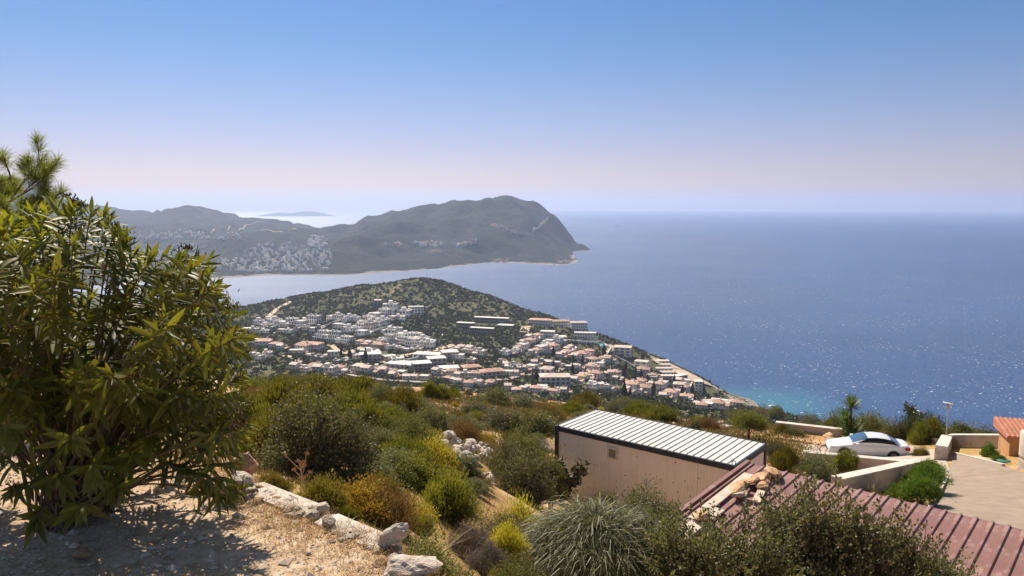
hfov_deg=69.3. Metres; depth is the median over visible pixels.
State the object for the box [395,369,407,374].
house
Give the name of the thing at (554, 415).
shrub
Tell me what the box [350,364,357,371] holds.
house
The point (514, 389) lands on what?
house
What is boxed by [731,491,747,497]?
stone
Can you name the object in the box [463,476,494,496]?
shrub
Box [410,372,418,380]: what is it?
house
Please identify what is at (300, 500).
terrace kerb
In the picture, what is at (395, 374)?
house
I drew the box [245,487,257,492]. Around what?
stone
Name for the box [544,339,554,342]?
house
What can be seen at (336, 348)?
village road
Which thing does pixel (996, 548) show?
carport roof
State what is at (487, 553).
shrub
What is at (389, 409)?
shrub
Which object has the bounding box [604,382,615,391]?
house
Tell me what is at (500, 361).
house
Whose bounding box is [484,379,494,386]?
house
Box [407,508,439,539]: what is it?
shrub
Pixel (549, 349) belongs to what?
house
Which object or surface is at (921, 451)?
shrub
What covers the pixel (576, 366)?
house
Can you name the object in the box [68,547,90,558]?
stone
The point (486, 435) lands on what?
shrub
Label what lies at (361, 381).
shrub
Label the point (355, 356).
house
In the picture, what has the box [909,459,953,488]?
shrub
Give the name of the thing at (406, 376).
house
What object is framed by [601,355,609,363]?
house
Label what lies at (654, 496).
shrub
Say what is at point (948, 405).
street lamp
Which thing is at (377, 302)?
villa
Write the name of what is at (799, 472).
shrub
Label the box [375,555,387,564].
stone
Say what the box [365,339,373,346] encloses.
house
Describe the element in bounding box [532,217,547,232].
cliff track
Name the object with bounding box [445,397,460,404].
shrub
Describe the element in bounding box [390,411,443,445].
shrub
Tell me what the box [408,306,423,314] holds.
villa
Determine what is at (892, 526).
twiggy plant
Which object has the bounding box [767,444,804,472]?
shrub
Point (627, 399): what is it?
shrub
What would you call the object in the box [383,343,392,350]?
house
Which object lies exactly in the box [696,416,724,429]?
shrub
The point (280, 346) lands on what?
house
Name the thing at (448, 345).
village road
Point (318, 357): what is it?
house
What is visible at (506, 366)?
house
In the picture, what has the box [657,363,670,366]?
row house
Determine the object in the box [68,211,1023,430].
sea
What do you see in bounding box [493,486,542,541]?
shrub
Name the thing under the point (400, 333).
house
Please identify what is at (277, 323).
house
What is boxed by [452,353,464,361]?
house
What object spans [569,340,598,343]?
garden wall
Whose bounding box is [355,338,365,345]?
house
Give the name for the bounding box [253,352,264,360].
house
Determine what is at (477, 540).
shrub
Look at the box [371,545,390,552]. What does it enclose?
stone
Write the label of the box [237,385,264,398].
shrub
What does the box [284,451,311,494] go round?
thistle
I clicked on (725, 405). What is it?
house
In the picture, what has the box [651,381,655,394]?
tree
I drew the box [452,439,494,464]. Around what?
rock pile
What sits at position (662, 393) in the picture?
house
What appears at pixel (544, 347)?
house
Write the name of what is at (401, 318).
house
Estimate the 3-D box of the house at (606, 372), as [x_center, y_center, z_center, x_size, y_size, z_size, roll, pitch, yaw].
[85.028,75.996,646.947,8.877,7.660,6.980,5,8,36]
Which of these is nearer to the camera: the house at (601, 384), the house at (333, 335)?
the house at (601, 384)
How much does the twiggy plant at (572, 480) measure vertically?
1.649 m
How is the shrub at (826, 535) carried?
on the ground at (496, 496)
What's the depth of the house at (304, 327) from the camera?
783.00 m
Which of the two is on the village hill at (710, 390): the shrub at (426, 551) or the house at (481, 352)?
the house at (481, 352)
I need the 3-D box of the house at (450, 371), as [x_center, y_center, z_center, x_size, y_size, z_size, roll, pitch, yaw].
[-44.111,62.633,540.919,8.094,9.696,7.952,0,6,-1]
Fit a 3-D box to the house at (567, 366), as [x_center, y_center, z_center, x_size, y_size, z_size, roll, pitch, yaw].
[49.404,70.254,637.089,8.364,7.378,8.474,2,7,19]
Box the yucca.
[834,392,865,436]
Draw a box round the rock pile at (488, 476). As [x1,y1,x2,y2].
[482,472,495,486]
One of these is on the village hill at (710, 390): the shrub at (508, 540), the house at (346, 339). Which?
the house at (346, 339)
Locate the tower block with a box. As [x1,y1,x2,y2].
[694,379,702,393]
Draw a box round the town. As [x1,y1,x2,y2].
[143,234,332,272]
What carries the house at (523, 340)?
on the village hill at (710, 390)
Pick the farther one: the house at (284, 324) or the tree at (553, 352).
the house at (284, 324)
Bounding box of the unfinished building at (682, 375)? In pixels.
[675,373,687,377]
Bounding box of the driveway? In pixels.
[802,443,949,473]
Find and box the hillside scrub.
[3,277,824,424]
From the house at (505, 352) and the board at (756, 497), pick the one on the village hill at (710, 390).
the house at (505, 352)
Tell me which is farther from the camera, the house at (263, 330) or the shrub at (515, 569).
the house at (263, 330)
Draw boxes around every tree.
[0,127,76,282]
[347,347,351,357]
[363,348,367,360]
[534,370,538,380]
[551,346,554,357]
[602,343,605,355]
[621,382,626,395]
[622,366,626,377]
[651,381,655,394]
[729,408,772,439]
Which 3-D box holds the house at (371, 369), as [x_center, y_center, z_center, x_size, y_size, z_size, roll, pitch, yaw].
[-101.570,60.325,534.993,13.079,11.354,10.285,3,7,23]
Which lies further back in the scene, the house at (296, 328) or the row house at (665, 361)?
the row house at (665, 361)
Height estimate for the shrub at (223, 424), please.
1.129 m
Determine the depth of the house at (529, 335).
734.67 m
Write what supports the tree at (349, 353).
on the village hill at (710, 390)
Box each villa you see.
[374,299,380,307]
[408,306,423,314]
[539,373,570,387]
[540,366,553,372]
[586,356,600,362]
[634,359,649,366]
[673,381,684,387]
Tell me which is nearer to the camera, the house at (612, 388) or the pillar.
the pillar
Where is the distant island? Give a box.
[260,211,334,215]
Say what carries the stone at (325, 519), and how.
on the terrace kerb at (355, 523)
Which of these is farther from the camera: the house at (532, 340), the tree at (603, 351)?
the tree at (603, 351)
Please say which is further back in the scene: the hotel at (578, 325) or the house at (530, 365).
the hotel at (578, 325)
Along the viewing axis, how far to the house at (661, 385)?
636.38 m
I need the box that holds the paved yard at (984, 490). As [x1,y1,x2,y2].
[933,455,1023,529]
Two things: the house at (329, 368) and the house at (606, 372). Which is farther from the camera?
the house at (606, 372)
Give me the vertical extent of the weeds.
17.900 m
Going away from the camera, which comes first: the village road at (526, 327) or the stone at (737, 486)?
the stone at (737, 486)
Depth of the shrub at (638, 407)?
61.92 m
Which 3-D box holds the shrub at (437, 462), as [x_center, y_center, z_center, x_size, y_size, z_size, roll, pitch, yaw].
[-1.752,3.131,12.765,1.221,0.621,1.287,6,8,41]
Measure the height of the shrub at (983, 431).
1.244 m
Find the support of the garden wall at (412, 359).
on the village hill at (710, 390)
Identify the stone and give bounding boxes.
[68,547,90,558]
[229,451,258,474]
[231,470,253,483]
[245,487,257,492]
[305,509,319,520]
[312,502,329,512]
[322,514,335,526]
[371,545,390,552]
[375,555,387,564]
[378,522,408,545]
[384,554,442,575]
[692,510,710,520]
[729,479,747,494]
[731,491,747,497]
[746,477,759,483]
[752,472,769,481]
[755,481,767,488]
[764,467,781,478]
[823,432,833,438]
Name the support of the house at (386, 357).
on the village hill at (710, 390)
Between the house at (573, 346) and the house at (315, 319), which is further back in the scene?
the house at (315, 319)
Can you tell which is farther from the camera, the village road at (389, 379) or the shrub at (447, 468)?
the village road at (389, 379)
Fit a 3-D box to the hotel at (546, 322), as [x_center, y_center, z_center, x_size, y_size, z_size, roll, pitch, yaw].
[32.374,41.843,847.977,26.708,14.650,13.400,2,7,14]
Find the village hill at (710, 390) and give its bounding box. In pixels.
[3,279,757,419]
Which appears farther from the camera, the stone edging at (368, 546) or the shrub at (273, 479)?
the shrub at (273, 479)
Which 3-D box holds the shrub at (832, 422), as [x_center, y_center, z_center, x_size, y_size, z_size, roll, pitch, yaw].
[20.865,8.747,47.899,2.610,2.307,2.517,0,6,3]
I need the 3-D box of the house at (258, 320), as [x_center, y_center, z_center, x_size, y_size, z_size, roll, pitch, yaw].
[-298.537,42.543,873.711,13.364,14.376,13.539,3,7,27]
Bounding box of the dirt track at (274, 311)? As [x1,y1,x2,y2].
[266,301,290,316]
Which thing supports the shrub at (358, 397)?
on the ground at (496, 496)
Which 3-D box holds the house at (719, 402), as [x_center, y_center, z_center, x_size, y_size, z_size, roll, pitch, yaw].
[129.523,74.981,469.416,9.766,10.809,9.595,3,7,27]
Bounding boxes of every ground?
[0,380,1023,575]
[648,354,711,385]
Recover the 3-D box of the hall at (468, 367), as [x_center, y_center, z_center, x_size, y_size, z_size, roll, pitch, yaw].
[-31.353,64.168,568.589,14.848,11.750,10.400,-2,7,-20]
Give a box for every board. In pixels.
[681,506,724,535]
[688,472,752,519]
[752,482,768,503]
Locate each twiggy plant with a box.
[550,455,590,504]
[617,481,673,528]
[703,500,763,564]
[758,474,820,575]
[809,508,892,575]
[888,515,936,572]
[901,401,926,420]
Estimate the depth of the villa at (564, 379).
518.26 m
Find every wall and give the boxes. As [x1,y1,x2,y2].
[384,348,453,364]
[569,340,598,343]
[614,355,634,367]
[775,421,841,436]
[803,450,908,469]
[831,458,926,491]
[934,435,951,459]
[947,434,998,448]
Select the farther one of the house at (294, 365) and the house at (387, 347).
the house at (387, 347)
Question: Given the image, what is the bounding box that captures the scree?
[161,217,576,264]
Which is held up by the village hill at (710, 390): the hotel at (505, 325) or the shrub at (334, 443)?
the hotel at (505, 325)
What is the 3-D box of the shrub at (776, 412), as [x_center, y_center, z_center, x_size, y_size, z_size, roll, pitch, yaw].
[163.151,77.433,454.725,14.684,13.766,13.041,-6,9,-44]
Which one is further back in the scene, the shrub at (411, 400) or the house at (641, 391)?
the house at (641, 391)
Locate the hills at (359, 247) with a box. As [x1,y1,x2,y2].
[3,177,591,284]
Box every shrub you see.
[195,388,252,431]
[226,388,277,431]
[227,379,263,388]
[229,400,314,456]
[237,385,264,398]
[250,372,384,478]
[250,374,271,384]
[253,372,315,413]
[254,469,296,493]
[278,370,342,400]
[296,471,350,510]
[301,386,390,427]
[316,454,411,499]
[327,374,387,395]
[336,470,396,525]
[337,401,407,428]
[338,504,361,520]
[351,453,397,478]
[355,425,415,448]
[355,471,427,532]
[359,423,391,443]
[361,502,401,529]
[364,469,402,496]
[367,381,396,403]
[369,444,427,486]
[372,400,393,408]
[373,433,432,457]
[376,411,407,434]
[379,383,424,413]
[381,445,434,469]
[384,448,452,493]
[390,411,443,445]
[392,401,420,424]
[393,382,415,391]
[402,528,473,575]
[403,491,440,532]
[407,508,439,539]
[408,449,452,486]
[412,401,454,437]
[414,429,462,467]
[417,378,454,400]
[418,397,436,408]
[418,464,483,526]
[429,427,442,437]
[429,451,461,480]
[444,417,483,443]
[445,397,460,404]
[446,520,492,560]
[448,386,462,399]
[448,449,484,480]
[449,400,458,406]
[451,410,469,418]
[455,410,487,430]
[459,397,495,413]
[461,536,512,575]
[463,389,472,394]
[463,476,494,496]
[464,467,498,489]
[468,409,485,420]
[472,384,516,406]
[474,490,685,575]
[476,504,531,551]
[477,429,527,480]
[478,429,498,443]
[479,404,520,433]
[481,439,496,454]
[486,424,553,472]
[487,445,559,509]
[487,514,531,574]
[487,545,546,575]
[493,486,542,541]
[497,406,565,437]
[510,390,544,408]
[516,399,570,420]
[526,434,545,446]
[529,432,546,441]
[529,437,553,451]
[532,451,568,511]
[547,411,565,421]
[554,399,587,414]
[567,389,606,407]
[569,410,584,416]
[583,403,594,409]
[591,488,620,507]
[601,398,624,413]
[616,395,637,407]
[619,474,685,528]
[621,398,658,415]
[633,497,757,575]
[641,403,682,422]
[685,481,805,575]
[687,420,702,429]
[693,415,706,419]
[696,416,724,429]
[723,408,743,418]
[724,418,737,427]
[749,498,803,568]
[750,469,930,575]
[751,403,768,414]
[766,404,788,420]
[767,441,786,455]
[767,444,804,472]
[772,423,791,434]
[780,426,809,436]
[791,469,805,476]
[792,411,823,424]
[792,443,840,482]
[806,488,945,575]
[817,406,858,434]
[828,448,861,472]
[855,409,893,432]
[864,488,883,495]
[878,416,908,439]
[884,476,919,502]
[894,473,944,504]
[898,409,923,435]
[902,464,915,481]
[905,415,949,444]
[909,445,929,455]
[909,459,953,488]
[913,537,978,575]
[922,458,949,474]
[923,407,950,431]
[940,418,986,434]
[964,424,998,433]
[979,440,1000,457]
[989,454,1006,461]
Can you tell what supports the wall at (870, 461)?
on the ground at (496, 496)
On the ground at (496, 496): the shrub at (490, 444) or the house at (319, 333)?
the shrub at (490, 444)
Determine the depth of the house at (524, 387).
468.47 m
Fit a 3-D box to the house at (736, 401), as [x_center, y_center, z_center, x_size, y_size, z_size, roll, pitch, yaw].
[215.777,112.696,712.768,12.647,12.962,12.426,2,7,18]
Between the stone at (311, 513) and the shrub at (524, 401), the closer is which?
the stone at (311, 513)
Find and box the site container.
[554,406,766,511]
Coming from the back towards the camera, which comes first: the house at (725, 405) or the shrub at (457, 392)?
the house at (725, 405)
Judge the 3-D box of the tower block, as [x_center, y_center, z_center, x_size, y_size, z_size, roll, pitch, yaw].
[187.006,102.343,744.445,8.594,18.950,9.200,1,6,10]
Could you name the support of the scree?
on the hills at (359, 247)
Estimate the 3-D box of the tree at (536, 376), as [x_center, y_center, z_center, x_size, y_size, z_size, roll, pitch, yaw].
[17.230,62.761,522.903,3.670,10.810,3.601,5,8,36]
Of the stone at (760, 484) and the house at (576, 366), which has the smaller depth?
the stone at (760, 484)
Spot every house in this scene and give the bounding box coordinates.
[250,326,259,333]
[253,317,264,324]
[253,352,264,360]
[254,337,272,345]
[260,322,267,328]
[260,328,269,333]
[262,349,272,358]
[265,324,276,330]
[268,316,282,325]
[268,341,283,347]
[274,320,285,327]
[276,342,289,349]
[277,328,285,333]
[280,321,290,327]
[284,328,293,333]
[285,317,298,325]
[288,360,301,369]
[289,349,297,353]
[293,326,300,331]
[294,319,307,326]
[295,341,311,350]
[298,347,310,353]
[299,364,311,372]
[301,324,310,330]
[304,314,321,325]
[308,353,316,360]
[309,327,314,333]
[311,362,323,372]
[312,329,330,340]
[315,324,325,332]
[315,354,325,361]
[321,362,337,375]
[326,315,332,321]
[326,330,341,341]
[327,350,338,358]
[332,312,344,320]
[332,322,344,330]
[332,358,341,363]
[335,335,354,344]
[337,363,346,370]
[341,316,349,323]
[341,357,349,363]
[341,367,354,374]
[343,324,357,333]
[346,313,352,322]
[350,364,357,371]
[351,315,360,322]
[351,352,358,359]
[353,362,366,371]
[355,329,369,336]
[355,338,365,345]
[356,320,365,328]
[359,315,375,320]
[360,341,369,346]
[360,363,381,374]
[363,318,377,330]
[364,347,379,351]
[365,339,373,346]
[371,341,379,348]
[372,312,381,317]
[374,318,384,327]
[376,307,391,317]
[376,337,385,342]
[376,341,384,349]
[377,365,395,372]
[380,315,390,326]
[382,333,394,343]
[382,354,391,360]
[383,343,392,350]
[385,326,396,335]
[386,300,398,312]
[388,315,397,321]
[388,370,401,377]
[390,354,403,360]
[391,326,402,332]
[392,344,398,350]
[394,335,407,344]
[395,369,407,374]
[396,313,405,321]
[396,332,407,337]
[398,307,412,316]
[402,372,410,379]
[403,337,420,347]
[407,331,422,336]
[410,338,422,346]
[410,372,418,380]
[414,346,422,350]
[417,334,430,340]
[419,374,429,380]
[423,338,435,348]
[431,366,443,375]
[446,368,456,375]
[448,377,456,383]
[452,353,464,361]
[453,370,464,378]
[454,377,464,384]
[461,369,472,378]
[462,348,474,354]
[463,379,474,387]
[465,343,476,349]
[467,356,476,363]
[469,369,481,377]
[474,347,486,356]
[476,378,487,385]
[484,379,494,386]
[497,359,507,366]
[500,348,510,357]
[503,369,513,375]
[504,364,511,368]
[504,381,516,390]
[508,361,522,369]
[511,347,519,354]
[511,368,524,377]
[511,386,521,392]
[512,364,522,371]
[516,342,528,350]
[519,339,530,346]
[519,385,528,391]
[522,363,532,371]
[524,337,535,343]
[525,332,539,341]
[526,363,538,370]
[528,348,538,355]
[530,385,542,392]
[531,359,542,365]
[532,347,542,353]
[533,365,540,372]
[534,332,544,339]
[534,344,546,352]
[536,356,543,363]
[541,343,552,352]
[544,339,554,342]
[546,359,555,365]
[547,388,558,393]
[548,342,558,348]
[552,334,563,343]
[555,351,567,358]
[560,387,572,392]
[562,339,567,345]
[563,345,576,351]
[564,364,570,371]
[567,343,578,349]
[570,351,585,361]
[571,363,579,369]
[571,375,584,383]
[574,349,590,356]
[575,373,588,378]
[577,363,585,369]
[579,370,594,379]
[584,363,596,369]
[586,380,597,389]
[589,369,603,379]
[594,361,604,367]
[597,382,604,390]
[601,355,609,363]
[604,354,617,364]
[604,371,614,377]
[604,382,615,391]
[607,368,619,375]
[612,375,624,381]
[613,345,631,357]
[614,369,621,375]
[625,379,638,389]
[626,384,637,394]
[632,377,647,383]
[636,365,649,376]
[636,387,647,394]
[637,383,651,393]
[646,371,655,376]
[650,375,662,380]
[655,367,672,370]
[655,380,665,390]
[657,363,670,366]
[658,359,669,362]
[658,374,675,379]
[658,380,668,387]
[659,390,672,397]
[661,371,673,373]
[663,388,678,397]
[675,376,687,383]
[676,382,690,391]
[680,392,693,398]
[695,401,707,408]
[701,400,714,408]
[711,398,725,409]
[716,402,728,410]
[729,398,742,404]
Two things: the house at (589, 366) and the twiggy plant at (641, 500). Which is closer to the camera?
the twiggy plant at (641, 500)
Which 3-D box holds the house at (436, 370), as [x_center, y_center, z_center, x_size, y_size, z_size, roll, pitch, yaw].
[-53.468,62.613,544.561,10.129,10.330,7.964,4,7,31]
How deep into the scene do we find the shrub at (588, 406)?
68.39 m
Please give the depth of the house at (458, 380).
488.02 m
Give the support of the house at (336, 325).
on the village hill at (710, 390)
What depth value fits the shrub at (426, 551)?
6.86 m
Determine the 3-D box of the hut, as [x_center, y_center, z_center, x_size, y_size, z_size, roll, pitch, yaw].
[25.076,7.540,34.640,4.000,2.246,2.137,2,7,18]
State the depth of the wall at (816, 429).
46.53 m
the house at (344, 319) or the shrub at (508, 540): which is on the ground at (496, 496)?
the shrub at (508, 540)
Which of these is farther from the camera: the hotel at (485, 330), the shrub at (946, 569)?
the hotel at (485, 330)
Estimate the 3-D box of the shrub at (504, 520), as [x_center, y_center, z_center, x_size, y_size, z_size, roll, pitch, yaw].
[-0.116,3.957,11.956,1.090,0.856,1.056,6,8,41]
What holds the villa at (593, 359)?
on the village hill at (710, 390)
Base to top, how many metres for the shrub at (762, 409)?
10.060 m
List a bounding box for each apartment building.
[296,341,324,351]
[359,351,380,361]
[411,360,431,371]
[426,355,446,365]
[440,349,458,359]
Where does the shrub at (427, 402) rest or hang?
on the ground at (496, 496)
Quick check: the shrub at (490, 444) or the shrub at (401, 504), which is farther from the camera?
the shrub at (490, 444)
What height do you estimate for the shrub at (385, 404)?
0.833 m
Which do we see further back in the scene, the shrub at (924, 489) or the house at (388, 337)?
the house at (388, 337)
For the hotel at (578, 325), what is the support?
on the village hill at (710, 390)
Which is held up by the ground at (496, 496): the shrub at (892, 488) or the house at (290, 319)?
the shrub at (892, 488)
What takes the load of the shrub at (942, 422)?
on the ground at (496, 496)
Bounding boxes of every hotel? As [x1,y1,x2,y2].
[455,322,475,328]
[468,326,494,334]
[473,316,509,323]
[496,324,514,327]
[528,318,552,326]
[540,330,555,338]
[552,319,569,326]
[570,321,587,331]
[574,331,595,340]
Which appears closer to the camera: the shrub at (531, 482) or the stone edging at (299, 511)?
the stone edging at (299, 511)
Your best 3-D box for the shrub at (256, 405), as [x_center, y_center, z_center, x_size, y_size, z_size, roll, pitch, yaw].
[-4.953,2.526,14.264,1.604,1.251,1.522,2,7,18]
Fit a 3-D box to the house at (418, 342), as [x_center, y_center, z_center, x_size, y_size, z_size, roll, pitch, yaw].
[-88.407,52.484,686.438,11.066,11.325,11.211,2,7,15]
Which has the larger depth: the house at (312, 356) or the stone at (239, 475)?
the house at (312, 356)
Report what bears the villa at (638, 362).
on the village hill at (710, 390)
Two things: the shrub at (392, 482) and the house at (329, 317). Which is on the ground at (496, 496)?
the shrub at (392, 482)
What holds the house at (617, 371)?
on the village hill at (710, 390)
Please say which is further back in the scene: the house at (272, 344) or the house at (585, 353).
the house at (585, 353)
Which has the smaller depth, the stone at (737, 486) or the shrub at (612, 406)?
the stone at (737, 486)
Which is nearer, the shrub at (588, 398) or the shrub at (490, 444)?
the shrub at (490, 444)
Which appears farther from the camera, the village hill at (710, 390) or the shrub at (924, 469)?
the village hill at (710, 390)
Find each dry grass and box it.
[2,442,436,575]
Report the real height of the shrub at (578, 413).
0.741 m
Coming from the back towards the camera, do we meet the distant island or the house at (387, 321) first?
the distant island
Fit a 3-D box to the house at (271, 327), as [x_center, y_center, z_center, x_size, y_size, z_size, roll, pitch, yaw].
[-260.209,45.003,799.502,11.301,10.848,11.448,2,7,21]
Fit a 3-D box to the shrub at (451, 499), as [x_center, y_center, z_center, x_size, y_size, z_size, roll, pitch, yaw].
[-0.989,3.195,11.467,1.006,1.022,1.182,-3,7,-22]
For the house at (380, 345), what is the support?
on the village hill at (710, 390)
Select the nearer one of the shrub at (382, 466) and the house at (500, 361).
the shrub at (382, 466)
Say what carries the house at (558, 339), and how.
on the village hill at (710, 390)
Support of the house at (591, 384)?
on the village hill at (710, 390)
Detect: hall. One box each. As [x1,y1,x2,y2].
[385,360,410,368]
[412,351,440,358]
[438,365,459,370]
[460,364,481,370]
[479,367,503,375]
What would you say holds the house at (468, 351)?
on the village hill at (710, 390)
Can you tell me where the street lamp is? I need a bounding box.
[943,402,953,434]
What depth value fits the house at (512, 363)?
582.13 m
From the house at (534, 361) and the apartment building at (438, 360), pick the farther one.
the house at (534, 361)
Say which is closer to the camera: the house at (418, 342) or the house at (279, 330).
the house at (418, 342)
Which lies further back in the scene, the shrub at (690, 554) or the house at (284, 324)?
the house at (284, 324)
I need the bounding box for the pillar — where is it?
[1017,430,1023,470]
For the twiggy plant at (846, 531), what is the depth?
8.89 m
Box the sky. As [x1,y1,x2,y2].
[0,0,1023,211]
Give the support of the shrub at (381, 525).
on the ground at (496, 496)
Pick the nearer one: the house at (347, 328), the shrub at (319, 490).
the shrub at (319, 490)
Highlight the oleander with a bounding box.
[0,192,261,548]
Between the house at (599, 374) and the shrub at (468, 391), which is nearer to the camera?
the shrub at (468, 391)
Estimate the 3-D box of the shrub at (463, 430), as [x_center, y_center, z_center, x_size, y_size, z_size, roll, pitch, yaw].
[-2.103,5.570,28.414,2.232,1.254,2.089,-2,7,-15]
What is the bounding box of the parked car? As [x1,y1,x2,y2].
[825,432,910,456]
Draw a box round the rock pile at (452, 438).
[439,430,461,448]
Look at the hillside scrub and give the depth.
740.58 m
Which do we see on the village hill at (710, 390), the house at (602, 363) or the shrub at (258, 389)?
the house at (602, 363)
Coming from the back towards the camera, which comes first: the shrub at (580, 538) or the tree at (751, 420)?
the tree at (751, 420)
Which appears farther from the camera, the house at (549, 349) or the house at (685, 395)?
the house at (549, 349)
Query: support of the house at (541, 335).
on the village hill at (710, 390)
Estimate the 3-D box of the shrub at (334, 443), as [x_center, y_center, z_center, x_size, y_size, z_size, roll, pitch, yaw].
[-2.736,2.115,10.371,1.898,1.837,1.539,-5,8,-40]
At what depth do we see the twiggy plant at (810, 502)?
8.97 m
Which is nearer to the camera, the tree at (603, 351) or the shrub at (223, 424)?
the shrub at (223, 424)
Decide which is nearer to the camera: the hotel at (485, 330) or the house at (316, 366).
the house at (316, 366)
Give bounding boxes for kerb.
[243,482,329,517]
[314,514,401,552]
[928,477,947,506]
[952,452,1004,465]
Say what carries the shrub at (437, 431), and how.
on the ground at (496, 496)
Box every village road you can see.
[327,336,395,353]
[347,374,425,381]
[378,344,455,361]
[468,367,564,379]
[519,326,529,332]
[586,344,613,373]
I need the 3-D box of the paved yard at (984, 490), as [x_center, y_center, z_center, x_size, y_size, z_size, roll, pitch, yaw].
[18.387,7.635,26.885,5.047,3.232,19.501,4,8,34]
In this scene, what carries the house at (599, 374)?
on the village hill at (710, 390)
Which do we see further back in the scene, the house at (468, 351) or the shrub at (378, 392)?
the house at (468, 351)
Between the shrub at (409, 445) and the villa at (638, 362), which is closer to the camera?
the shrub at (409, 445)
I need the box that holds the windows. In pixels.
[540,378,568,380]
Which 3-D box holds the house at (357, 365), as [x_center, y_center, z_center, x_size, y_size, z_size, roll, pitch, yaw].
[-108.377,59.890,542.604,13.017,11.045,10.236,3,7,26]
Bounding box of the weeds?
[25,389,998,575]
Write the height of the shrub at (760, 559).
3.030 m
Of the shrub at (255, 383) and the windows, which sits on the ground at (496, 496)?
the shrub at (255, 383)
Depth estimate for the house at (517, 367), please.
570.76 m
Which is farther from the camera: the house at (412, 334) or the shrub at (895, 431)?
the house at (412, 334)
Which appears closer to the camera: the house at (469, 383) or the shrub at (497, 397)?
the shrub at (497, 397)
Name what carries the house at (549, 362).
on the village hill at (710, 390)
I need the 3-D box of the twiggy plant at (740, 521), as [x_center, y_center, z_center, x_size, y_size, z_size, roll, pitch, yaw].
[2.635,3.832,9.077,0.827,2.539,0.607,0,6,0]
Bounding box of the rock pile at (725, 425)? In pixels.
[716,420,731,427]
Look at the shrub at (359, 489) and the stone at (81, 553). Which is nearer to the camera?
the stone at (81, 553)
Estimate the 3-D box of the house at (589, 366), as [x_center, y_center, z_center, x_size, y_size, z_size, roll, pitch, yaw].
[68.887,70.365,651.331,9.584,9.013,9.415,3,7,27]
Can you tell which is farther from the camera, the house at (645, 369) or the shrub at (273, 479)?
the house at (645, 369)
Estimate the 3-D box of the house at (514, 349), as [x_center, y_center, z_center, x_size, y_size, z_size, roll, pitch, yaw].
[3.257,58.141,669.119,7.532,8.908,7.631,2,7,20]
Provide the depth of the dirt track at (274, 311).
988.45 m
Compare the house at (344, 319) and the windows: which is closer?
the windows
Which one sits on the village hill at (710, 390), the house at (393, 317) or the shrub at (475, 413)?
the house at (393, 317)
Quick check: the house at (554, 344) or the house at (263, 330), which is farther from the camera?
the house at (263, 330)
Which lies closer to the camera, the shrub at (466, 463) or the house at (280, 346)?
the shrub at (466, 463)
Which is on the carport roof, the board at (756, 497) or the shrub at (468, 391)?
the board at (756, 497)
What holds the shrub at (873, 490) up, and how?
on the ground at (496, 496)
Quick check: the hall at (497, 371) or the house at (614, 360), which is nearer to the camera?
the hall at (497, 371)
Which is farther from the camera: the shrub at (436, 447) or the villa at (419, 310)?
the villa at (419, 310)
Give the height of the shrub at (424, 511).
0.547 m
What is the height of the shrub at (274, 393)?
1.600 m
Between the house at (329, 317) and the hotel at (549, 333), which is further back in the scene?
the house at (329, 317)
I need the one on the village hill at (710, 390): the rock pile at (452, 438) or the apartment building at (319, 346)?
the apartment building at (319, 346)
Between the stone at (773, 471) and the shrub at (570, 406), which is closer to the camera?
the stone at (773, 471)
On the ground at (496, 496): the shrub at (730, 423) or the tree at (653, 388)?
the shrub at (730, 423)
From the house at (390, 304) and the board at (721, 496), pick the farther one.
the house at (390, 304)
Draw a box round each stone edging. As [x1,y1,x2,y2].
[244,483,312,517]
[324,529,401,567]
[773,437,824,446]
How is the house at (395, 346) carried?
on the village hill at (710, 390)
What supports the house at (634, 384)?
on the village hill at (710, 390)
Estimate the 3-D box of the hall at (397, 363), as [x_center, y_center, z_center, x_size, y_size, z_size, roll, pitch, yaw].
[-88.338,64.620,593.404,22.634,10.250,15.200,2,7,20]
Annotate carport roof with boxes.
[672,460,1023,575]
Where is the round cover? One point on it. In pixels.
(1003, 460)
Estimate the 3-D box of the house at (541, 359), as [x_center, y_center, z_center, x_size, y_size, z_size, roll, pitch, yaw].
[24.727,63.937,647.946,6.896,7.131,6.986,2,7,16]
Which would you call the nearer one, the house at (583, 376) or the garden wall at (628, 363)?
the house at (583, 376)
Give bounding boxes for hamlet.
[132,229,476,247]
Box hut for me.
[993,416,1023,455]
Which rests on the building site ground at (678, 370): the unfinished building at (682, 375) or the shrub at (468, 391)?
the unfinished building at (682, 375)
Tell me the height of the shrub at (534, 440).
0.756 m
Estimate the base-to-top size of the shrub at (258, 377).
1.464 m
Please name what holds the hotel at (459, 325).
on the village hill at (710, 390)
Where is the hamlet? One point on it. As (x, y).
(171, 235)
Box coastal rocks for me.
[697,376,757,408]
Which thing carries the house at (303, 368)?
on the village hill at (710, 390)
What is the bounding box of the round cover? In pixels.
[996,458,1010,462]
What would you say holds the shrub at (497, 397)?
on the ground at (496, 496)
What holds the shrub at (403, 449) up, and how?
on the ground at (496, 496)

